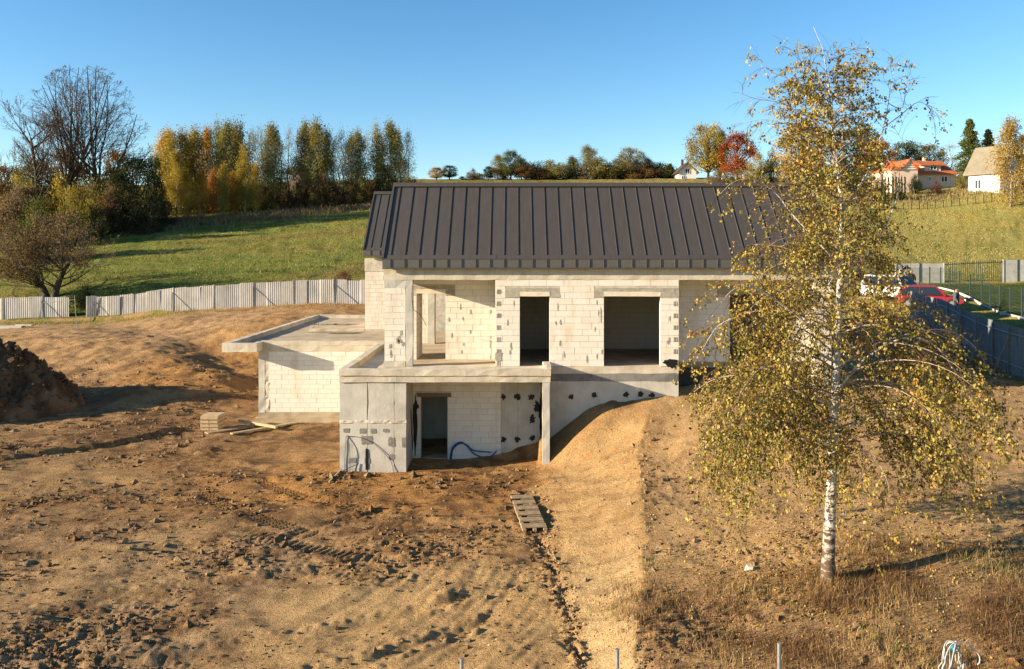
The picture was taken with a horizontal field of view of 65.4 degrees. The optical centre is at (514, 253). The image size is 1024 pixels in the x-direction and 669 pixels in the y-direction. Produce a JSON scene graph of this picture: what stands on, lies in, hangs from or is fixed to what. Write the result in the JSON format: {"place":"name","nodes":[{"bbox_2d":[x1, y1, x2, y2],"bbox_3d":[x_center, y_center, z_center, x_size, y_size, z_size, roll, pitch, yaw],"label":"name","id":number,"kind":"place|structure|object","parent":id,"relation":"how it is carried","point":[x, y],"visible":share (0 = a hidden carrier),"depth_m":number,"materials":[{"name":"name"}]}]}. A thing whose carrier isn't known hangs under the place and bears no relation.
{"place":"outdoors","nodes":[
{"label":"outdoors","id":0,"kind":"place"},
{"bbox_2d":[0,303,1023,668],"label":"ground","id":1,"kind":"structure","parent":0,"point":[272,607],"depth_m":19.59,"materials":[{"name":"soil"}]},
{"bbox_2d":[0,338,84,421],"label":"soil heap","id":2,"kind":"object","parent":1,"relation":"on","point":[33,386],"visible":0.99,"depth_m":35.32,"materials":[{"name":"soil"}]},
{"bbox_2d":[0,301,363,324],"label":"verge grass","id":3,"kind":"structure","parent":1,"relation":"on","point":[144,317],"depth_m":64.04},
{"bbox_2d":[200,412,224,430],"bbox_3d":[-12.587,6.997,33.200,0.730,0.620,0.860,0,0,0],"label":"block stack","id":4,"kind":"object","parent":1,"relation":"on","point":[212,420],"visible":0.99,"depth_m":32.80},
{"bbox_2d":[0,336,1023,668],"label":"soil clods","id":5,"kind":"object","parent":1,"relation":"on","point":[376,576],"visible":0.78,"depth_m":19.17,"materials":[{"name":"soil"}]},
{"bbox_2d":[510,494,546,531],"bbox_3d":[0.358,7.247,22.400,0.660,0.094,3.020,0,0,-7],"label":"pallet","id":6,"kind":"object","parent":1,"relation":"on","point":[531,517],"visible":1,"depth_m":22.08,"materials":[{"name":"wood"}]},
{"bbox_2d":[222,183,837,472],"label":"unfinished house","id":7,"kind":"structure","parent":1,"relation":"on","point":[547,311],"depth_m":28.37,"materials":[{"name":"grey concrete"}]},
{"bbox_2d":[308,446,1023,668],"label":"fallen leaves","id":8,"kind":"object","parent":1,"relation":"on","point":[946,560],"visible":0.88,"depth_m":15.89,"materials":[{"name":"yellow plant"}]},
{"bbox_2d":[672,29,1023,585],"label":"birch tree","id":9,"kind":"object","parent":1,"relation":"on","point":[763,431],"visible":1,"depth_m":14.92,"materials":[{"name":"yellow plant"}]},
{"bbox_2d":[949,648,953,668],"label":"fence post","id":10,"kind":"object","parent":1,"relation":"on","point":[950,657],"visible":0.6,"depth_m":10.68,"materials":[{"name":"wood"}]},
{"bbox_2d":[938,640,980,668],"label":"cable coil","id":11,"kind":"object","parent":10,"relation":"hanging from","point":[954,646],"visible":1,"depth_m":10.63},
{"bbox_2d":[0,177,1023,368],"bbox_3d":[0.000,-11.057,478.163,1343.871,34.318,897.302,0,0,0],"label":"field","id":12,"kind":"structure","parent":0,"point":[961,238],"depth_m":100.37,"materials":[{"name":"green plant"}]},
{"bbox_2d":[0,162,19,209],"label":"deciduous tree","id":13,"kind":"object","parent":12,"relation":"on","point":[4,183],"visible":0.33,"depth_m":124.85,"materials":[{"name":"brown plant"}]},
{"bbox_2d":[0,188,34,246],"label":"shrub","id":14,"kind":"object","parent":12,"relation":"on","point":[13,213],"visible":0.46,"depth_m":107.56,"materials":[{"name":"green plant"}]},
{"bbox_2d":[0,216,36,266],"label":"shrub","id":15,"kind":"object","parent":12,"relation":"on","point":[10,226],"visible":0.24,"depth_m":92.43,"materials":[{"name":"brown plant"}]},
{"bbox_2d":[0,182,51,227],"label":"deciduous tree","id":16,"kind":"object","parent":12,"relation":"on","point":[26,190],"visible":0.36,"depth_m":111.02,"materials":[{"name":"plant"}]},
{"bbox_2d":[11,194,57,247],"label":"shrub","id":17,"kind":"object","parent":12,"relation":"on","point":[26,221],"visible":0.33,"depth_m":104.90,"materials":[{"name":"green plant"}]},
{"bbox_2d":[0,296,69,319],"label":"corrugated fence","id":18,"kind":"object","parent":12,"relation":"on","point":[20,307],"visible":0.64,"depth_m":66.73,"materials":[{"name":"white metal"}]},
{"bbox_2d":[7,155,62,211],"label":"deciduous tree","id":19,"kind":"object","parent":12,"relation":"on","point":[16,177],"visible":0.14,"depth_m":122.45,"materials":[{"name":"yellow plant"}]},
{"bbox_2d":[16,208,67,262],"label":"shrub","id":20,"kind":"object","parent":12,"relation":"on","point":[45,221],"visible":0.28,"depth_m":93.45,"materials":[{"name":"brown plant"}]},
{"bbox_2d":[0,89,91,212],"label":"bare tree","id":21,"kind":"object","parent":12,"relation":"on","point":[34,169],"visible":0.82,"depth_m":118.50,"materials":[{"name":"brown plant"}]},
{"bbox_2d":[40,170,83,227],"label":"shrub","id":22,"kind":"object","parent":12,"relation":"on","point":[60,197],"visible":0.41,"depth_m":111.75,"materials":[{"name":"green plant"}]},
{"bbox_2d":[0,214,127,296],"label":"willow tree","id":23,"kind":"object","parent":12,"relation":"on","point":[20,273],"visible":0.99,"depth_m":71.35,"materials":[{"name":"brown plant"}]},
{"bbox_2d":[35,206,96,257],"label":"shrub","id":24,"kind":"object","parent":12,"relation":"on","point":[56,222],"visible":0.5,"depth_m":95.61,"materials":[{"name":"brown plant"}]},
{"bbox_2d":[53,180,97,240],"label":"shrub","id":25,"kind":"object","parent":12,"relation":"on","point":[74,197],"visible":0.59,"depth_m":107.61,"materials":[{"name":"yellow plant"}]},
{"bbox_2d":[65,283,95,309],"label":"shrub","id":26,"kind":"object","parent":12,"relation":"on","point":[80,300],"visible":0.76,"depth_m":69.31,"materials":[{"name":"green plant"}]},
{"bbox_2d":[11,64,153,208],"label":"bare tree","id":27,"kind":"object","parent":12,"relation":"on","point":[73,148],"visible":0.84,"depth_m":120.07,"materials":[{"name":"brown plant"}]},
{"bbox_2d":[59,201,111,238],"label":"shrub","id":28,"kind":"object","parent":12,"relation":"on","point":[93,212],"visible":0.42,"depth_m":111.71,"materials":[{"name":"green plant"}]},
{"bbox_2d":[86,296,96,316],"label":"fence panel","id":29,"kind":"object","parent":12,"relation":"on","point":[90,300],"visible":0.73,"depth_m":66.06,"materials":[{"name":"white metal"}]},
{"bbox_2d":[82,167,117,231],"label":"shrub","id":30,"kind":"object","parent":12,"relation":"on","point":[93,186],"visible":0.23,"depth_m":119.69,"materials":[{"name":"green plant"}]},
{"bbox_2d":[88,188,126,234],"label":"shrub","id":31,"kind":"object","parent":12,"relation":"on","point":[108,212],"visible":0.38,"depth_m":116.47,"materials":[{"name":"green plant"}]},
{"bbox_2d":[95,174,133,233],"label":"shrub","id":32,"kind":"object","parent":12,"relation":"on","point":[120,222],"visible":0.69,"depth_m":116.92,"materials":[{"name":"green plant"}]},
{"bbox_2d":[100,147,138,201],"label":"deciduous tree","id":33,"kind":"object","parent":12,"relation":"on","point":[106,168],"visible":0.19,"depth_m":129.17,"materials":[{"name":"green plant"}]},
{"bbox_2d":[103,153,166,230],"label":"deciduous tree","id":34,"kind":"object","parent":12,"relation":"on","point":[140,164],"visible":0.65,"depth_m":117.90,"materials":[{"name":"green plant"}]},
{"bbox_2d":[118,178,168,235],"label":"shrub","id":35,"kind":"object","parent":12,"relation":"on","point":[143,219],"visible":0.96,"depth_m":115.46,"materials":[{"name":"green plant"}]},
{"bbox_2d":[144,153,167,212],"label":"deciduous tree","id":36,"kind":"object","parent":12,"relation":"on","point":[156,160],"visible":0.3,"depth_m":130.85,"materials":[{"name":"green plant"}]},
{"bbox_2d":[151,198,181,226],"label":"shrub","id":37,"kind":"object","parent":12,"relation":"on","point":[167,219],"visible":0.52,"depth_m":123.69,"materials":[{"name":"green plant"}]},
{"bbox_2d":[147,124,188,201],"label":"birch tree","id":38,"kind":"object","parent":12,"relation":"on","point":[160,143],"visible":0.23,"depth_m":141.28,"materials":[{"name":"yellow plant"}]},
{"bbox_2d":[156,124,191,213],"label":"birch tree","id":39,"kind":"object","parent":12,"relation":"on","point":[171,141],"visible":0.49,"depth_m":139.30,"materials":[{"name":"yellow plant"}]},
{"bbox_2d":[164,149,186,214],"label":"birch tree","id":40,"kind":"object","parent":12,"relation":"on","point":[176,165],"visible":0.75,"depth_m":136.47,"materials":[{"name":"yellow plant"}]},
{"bbox_2d":[163,123,200,209],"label":"birch tree","id":41,"kind":"object","parent":12,"relation":"on","point":[182,138],"visible":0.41,"depth_m":141.54,"materials":[{"name":"yellow plant"}]},
{"bbox_2d":[0,201,370,315],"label":"meadow grass","id":42,"kind":"structure","parent":12,"relation":"on","point":[230,264],"depth_m":87.65,"materials":[{"name":"plant"}]},
{"bbox_2d":[172,168,199,217],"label":"birch tree","id":43,"kind":"object","parent":12,"relation":"on","point":[188,185],"visible":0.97,"depth_m":131.73,"materials":[{"name":"yellow plant"}]},
{"bbox_2d":[186,121,213,211],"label":"birch tree","id":44,"kind":"object","parent":12,"relation":"on","point":[195,135],"visible":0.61,"depth_m":144.40,"materials":[{"name":"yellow plant"}]},
{"bbox_2d":[189,171,212,216],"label":"birch tree","id":45,"kind":"object","parent":12,"relation":"on","point":[200,180],"visible":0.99,"depth_m":132.70,"materials":[{"name":"yellow plant"}]},
{"bbox_2d":[193,120,215,205],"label":"birch tree","id":46,"kind":"object","parent":12,"relation":"on","point":[207,134],"visible":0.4,"depth_m":147.57,"materials":[{"name":"yellow plant"}]},
{"bbox_2d":[203,166,218,215],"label":"birch tree","id":47,"kind":"object","parent":12,"relation":"on","point":[211,178],"visible":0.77,"depth_m":135.78,"materials":[{"name":"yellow plant"}]},
{"bbox_2d":[205,114,231,201],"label":"birch tree","id":48,"kind":"object","parent":12,"relation":"on","point":[216,136],"visible":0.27,"depth_m":145.33,"materials":[{"name":"green plant"}]},
{"bbox_2d":[204,115,242,208],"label":"birch tree","id":49,"kind":"object","parent":12,"relation":"on","point":[227,138],"visible":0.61,"depth_m":142.38,"materials":[{"name":"green plant"}]},
{"bbox_2d":[211,161,237,215],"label":"birch tree","id":50,"kind":"object","parent":12,"relation":"on","point":[219,189],"visible":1,"depth_m":134.81,"materials":[{"name":"yellow plant"}]},
{"bbox_2d":[90,279,364,321],"bbox_3d":[-23.302,3.936,64.519,23.985,3.825,1.378,0,0,6],"label":"corrugated fence","id":51,"kind":"object","parent":12,"relation":"on","point":[252,294],"visible":0.78,"depth_m":64.78,"materials":[{"name":"white metal"}]},
{"bbox_2d":[225,170,242,212],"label":"birch tree","id":52,"kind":"object","parent":12,"relation":"on","point":[234,196],"visible":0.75,"depth_m":136.54,"materials":[{"name":"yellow plant"}]},
{"bbox_2d":[227,115,257,193],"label":"birch tree","id":53,"kind":"object","parent":12,"relation":"on","point":[237,137],"visible":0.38,"depth_m":146.36,"materials":[{"name":"green plant"}]},
{"bbox_2d":[231,139,261,214],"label":"birch tree","id":54,"kind":"object","parent":12,"relation":"on","point":[242,175],"visible":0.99,"depth_m":135.45,"materials":[{"name":"yellow plant"}]},
{"bbox_2d":[245,162,267,211],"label":"birch tree","id":55,"kind":"object","parent":12,"relation":"on","point":[255,172],"visible":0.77,"depth_m":137.88,"materials":[{"name":"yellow plant"}]},
{"bbox_2d":[159,203,371,232],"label":"edge weeds","id":56,"kind":"object","parent":12,"relation":"on","point":[283,213],"visible":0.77,"depth_m":130.01,"materials":[{"name":"plant"}]},
{"bbox_2d":[254,116,292,192],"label":"birch tree","id":57,"kind":"object","parent":12,"relation":"on","point":[272,133],"visible":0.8,"depth_m":146.49,"materials":[{"name":"green plant"}]},
{"bbox_2d":[263,175,285,209],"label":"shrub","id":58,"kind":"object","parent":12,"relation":"on","point":[271,205],"visible":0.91,"depth_m":143.16,"materials":[{"name":"green plant"}]},
{"bbox_2d":[271,182,293,209],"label":"shrub","id":59,"kind":"object","parent":12,"relation":"on","point":[282,195],"visible":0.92,"depth_m":143.57,"materials":[{"name":"green plant"}]},
{"bbox_2d":[285,179,305,208],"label":"shrub","id":60,"kind":"object","parent":12,"relation":"on","point":[295,200],"visible":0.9,"depth_m":144.25,"materials":[{"name":"green plant"}]},
{"bbox_2d":[288,113,319,201],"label":"birch tree","id":61,"kind":"object","parent":12,"relation":"on","point":[301,139],"visible":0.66,"depth_m":149.40,"materials":[{"name":"green plant"}]},
{"bbox_2d":[296,173,316,208],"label":"shrub","id":62,"kind":"object","parent":12,"relation":"on","point":[303,190],"visible":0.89,"depth_m":144.50,"materials":[{"name":"green plant"}]},
{"bbox_2d":[294,114,336,206],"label":"birch tree","id":63,"kind":"object","parent":12,"relation":"on","point":[317,133],"visible":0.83,"depth_m":147.04,"materials":[{"name":"green plant"}]},
{"bbox_2d":[316,172,335,207],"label":"shrub","id":64,"kind":"object","parent":12,"relation":"on","point":[325,199],"visible":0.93,"depth_m":145.53,"materials":[{"name":"green plant"}]},
{"bbox_2d":[318,123,337,198],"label":"birch tree","id":65,"kind":"object","parent":12,"relation":"on","point":[328,170],"visible":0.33,"depth_m":152.11,"materials":[{"name":"green plant"}]},
{"bbox_2d":[327,184,348,206],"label":"shrub","id":66,"kind":"object","parent":12,"relation":"on","point":[339,190],"visible":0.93,"depth_m":146.18,"materials":[{"name":"green plant"}]},
{"bbox_2d":[328,122,360,198],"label":"birch tree","id":67,"kind":"object","parent":12,"relation":"on","point":[342,145],"visible":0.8,"depth_m":149.01,"materials":[{"name":"green plant"}]},
{"bbox_2d":[337,176,358,205],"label":"shrub","id":68,"kind":"object","parent":12,"relation":"on","point":[349,200],"visible":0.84,"depth_m":146.63,"materials":[{"name":"green plant"}]},
{"bbox_2d":[336,128,363,194],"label":"birch tree","id":69,"kind":"object","parent":12,"relation":"on","point":[347,151],"visible":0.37,"depth_m":159.63,"materials":[{"name":"green plant"}]},
{"bbox_2d":[342,125,372,199],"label":"birch tree","id":70,"kind":"object","parent":12,"relation":"on","point":[359,141],"visible":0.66,"depth_m":151.55,"materials":[{"name":"green plant"}]},
{"bbox_2d":[348,168,369,205],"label":"shrub","id":71,"kind":"object","parent":12,"relation":"on","point":[361,186],"visible":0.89,"depth_m":147.10,"materials":[{"name":"green plant"}]},
{"bbox_2d":[363,118,391,189],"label":"birch tree","id":72,"kind":"object","parent":12,"relation":"on","point":[376,143],"visible":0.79,"depth_m":151.56,"materials":[{"name":"green plant"}]},
{"bbox_2d":[372,118,404,188],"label":"birch tree","id":73,"kind":"object","parent":12,"relation":"on","point":[390,139],"visible":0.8,"depth_m":152.30,"materials":[{"name":"green plant"}]},
{"bbox_2d":[384,127,411,185],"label":"birch tree","id":74,"kind":"object","parent":12,"relation":"on","point":[401,137],"visible":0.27,"depth_m":159.80,"materials":[{"name":"green plant"}]},
{"bbox_2d":[496,149,526,179],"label":"deciduous tree","id":75,"kind":"object","parent":12,"relation":"on","point":[509,159],"visible":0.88,"depth_m":222.24,"materials":[{"name":"green plant"}]},
{"bbox_2d":[513,160,548,179],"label":"shrub","id":76,"kind":"object","parent":12,"relation":"on","point":[535,168],"visible":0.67,"depth_m":221.57,"materials":[{"name":"green plant"}]},
{"bbox_2d":[551,159,587,179],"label":"shrub","id":77,"kind":"object","parent":12,"relation":"on","point":[573,169],"visible":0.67,"depth_m":222.25,"materials":[{"name":"green plant"}]},
{"bbox_2d":[575,143,602,176],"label":"tree","id":78,"kind":"object","parent":12,"relation":"on","point":[587,156],"visible":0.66,"depth_m":223.82,"materials":[{"name":"green plant"}]},
{"bbox_2d":[574,156,622,179],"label":"shrub","id":79,"kind":"object","parent":12,"relation":"on","point":[599,166],"visible":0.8,"depth_m":220.91,"materials":[{"name":"green plant"}]},
{"bbox_2d":[614,146,647,172],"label":"deciduous tree","id":80,"kind":"object","parent":12,"relation":"on","point":[627,159],"visible":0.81,"depth_m":221.23,"materials":[{"name":"green plant"}]},
{"bbox_2d":[624,159,666,178],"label":"shrub","id":81,"kind":"object","parent":12,"relation":"on","point":[649,171],"visible":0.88,"depth_m":220.24,"materials":[{"name":"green plant"}]},
{"bbox_2d":[671,159,698,178],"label":"house","id":82,"kind":"structure","parent":12,"relation":"on","point":[683,171],"depth_m":215.00,"materials":[{"name":"paint"}]},
{"bbox_2d":[683,120,731,179],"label":"deciduous tree","id":83,"kind":"object","parent":12,"relation":"on","point":[709,161],"visible":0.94,"depth_m":188.71,"materials":[{"name":"yellow plant"}]},
{"bbox_2d":[713,130,762,176],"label":"deciduous tree","id":84,"kind":"object","parent":12,"relation":"on","point":[739,163],"visible":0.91,"depth_m":184.96,"materials":[{"name":"red plant"}]},
{"bbox_2d":[744,148,769,182],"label":"shrub","id":85,"kind":"object","parent":12,"relation":"on","point":[757,174],"visible":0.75,"depth_m":177.36,"materials":[{"name":"yellow plant"}]},
{"bbox_2d":[762,149,784,181],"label":"shrub","id":86,"kind":"object","parent":12,"relation":"on","point":[771,165],"visible":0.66,"depth_m":179.26,"materials":[{"name":"green plant"}]},
{"bbox_2d":[770,119,832,182],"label":"deciduous tree","id":87,"kind":"object","parent":12,"relation":"on","point":[789,159],"visible":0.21,"depth_m":149.31,"materials":[{"name":"yellow plant"}]},
{"bbox_2d":[825,124,893,177],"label":"deciduous tree","id":88,"kind":"object","parent":12,"relation":"on","point":[854,130],"visible":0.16,"depth_m":150.82,"materials":[{"name":"yellow plant"}]},
{"bbox_2d":[856,137,898,176],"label":"deciduous tree","id":89,"kind":"object","parent":12,"relation":"on","point":[894,154],"visible":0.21,"depth_m":146.26,"materials":[{"name":"green plant"}]},
{"bbox_2d":[859,274,916,297],"bbox_3d":[26.467,2.381,55.530,2.020,1.775,4.470,0,0,-30],"label":"parked car","id":90,"kind":"object","parent":12,"relation":"on","point":[909,281],"visible":0.08,"depth_m":54.92,"materials":[{"name":"white paint"}]},
{"bbox_2d":[889,139,929,160],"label":"deciduous tree","id":91,"kind":"object","parent":12,"relation":"on","point":[913,151],"visible":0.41,"depth_m":156.80,"materials":[{"name":"green plant"}]},
{"bbox_2d":[872,156,958,192],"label":"red roofed house","id":92,"kind":"structure","parent":12,"relation":"on","point":[927,175],"depth_m":137.00,"materials":[{"name":"paint"}]},
{"bbox_2d":[895,263,944,282],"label":"concrete panel wall","id":93,"kind":"structure","parent":12,"relation":"on","point":[932,266],"depth_m":77.00,"materials":[{"name":"grey concrete"}]},
{"bbox_2d":[818,183,1023,279],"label":"field grass","id":94,"kind":"structure","parent":12,"relation":"on","point":[941,247],"depth_m":104.94,"materials":[{"name":"plant"}]},
{"bbox_2d":[895,285,965,306],"bbox_3d":[27.567,2.837,53.015,4.170,1.475,1.970,0,0,26],"label":"parked car","id":95,"kind":"object","parent":12,"relation":"on","point":[933,291],"visible":0.48,"depth_m":52.37,"materials":[{"name":"red paint"}]},
{"bbox_2d":[912,141,953,165],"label":"deciduous tree","id":96,"kind":"object","parent":12,"relation":"on","point":[939,152],"visible":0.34,"depth_m":158.32,"materials":[{"name":"green plant"}]},
{"bbox_2d":[854,182,1023,207],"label":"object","id":97,"kind":"object","parent":12,"relation":"on","point":[942,194],"visible":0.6,"depth_m":127.31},
{"bbox_2d":[910,291,1023,377],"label":"tin fence","id":98,"kind":"object","parent":12,"relation":"on","point":[993,335],"visible":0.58,"depth_m":36.41,"materials":[{"name":"metal"}]},
{"bbox_2d":[950,118,984,182],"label":"spruce tree","id":99,"kind":"object","parent":12,"relation":"on","point":[971,142],"visible":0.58,"depth_m":145.55,"materials":[{"name":"green plant"}]},
{"bbox_2d":[945,260,1002,282],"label":"palisade gate","id":100,"kind":"structure","parent":12,"relation":"on","point":[969,263],"depth_m":76.98,"materials":[{"name":"metal"}]},
{"bbox_2d":[963,145,1023,193],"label":"white house","id":101,"kind":"structure","parent":12,"relation":"on","point":[975,172],"depth_m":127.45,"materials":[{"name":"paint"}]},
{"bbox_2d":[983,109,1023,206],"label":"birch tree","id":102,"kind":"object","parent":12,"relation":"on","point":[1008,134],"visible":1,"depth_m":117.84,"materials":[{"name":"yellow plant"}]},
{"bbox_2d":[1002,259,1023,281],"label":"concrete panel wall","id":103,"kind":"structure","parent":12,"relation":"on","point":[1013,270],"depth_m":77.00,"materials":[{"name":"grey concrete"}]},
{"bbox_2d":[0,0,1023,185],"label":"sky","id":104,"kind":"structure","parent":0,"point":[471,81],"materials":[{"name":"blue"}]},
{"bbox_2d":[596,518,1023,668],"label":"dry grass","id":105,"kind":"structure","parent":0,"point":[830,587],"depth_m":14.68,"materials":[{"name":"plant"}]},
{"bbox_2d":[927,283,1023,319],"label":"lawn","id":106,"kind":"structure","parent":0,"point":[1018,287],"depth_m":60.62,"materials":[{"name":"green plant"}]},
{"bbox_2d":[910,267,1023,319],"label":"fence","id":107,"kind":"object","parent":106,"relation":"on","point":[1000,298],"visible":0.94,"depth_m":53.94,"materials":[{"name":"metal"}]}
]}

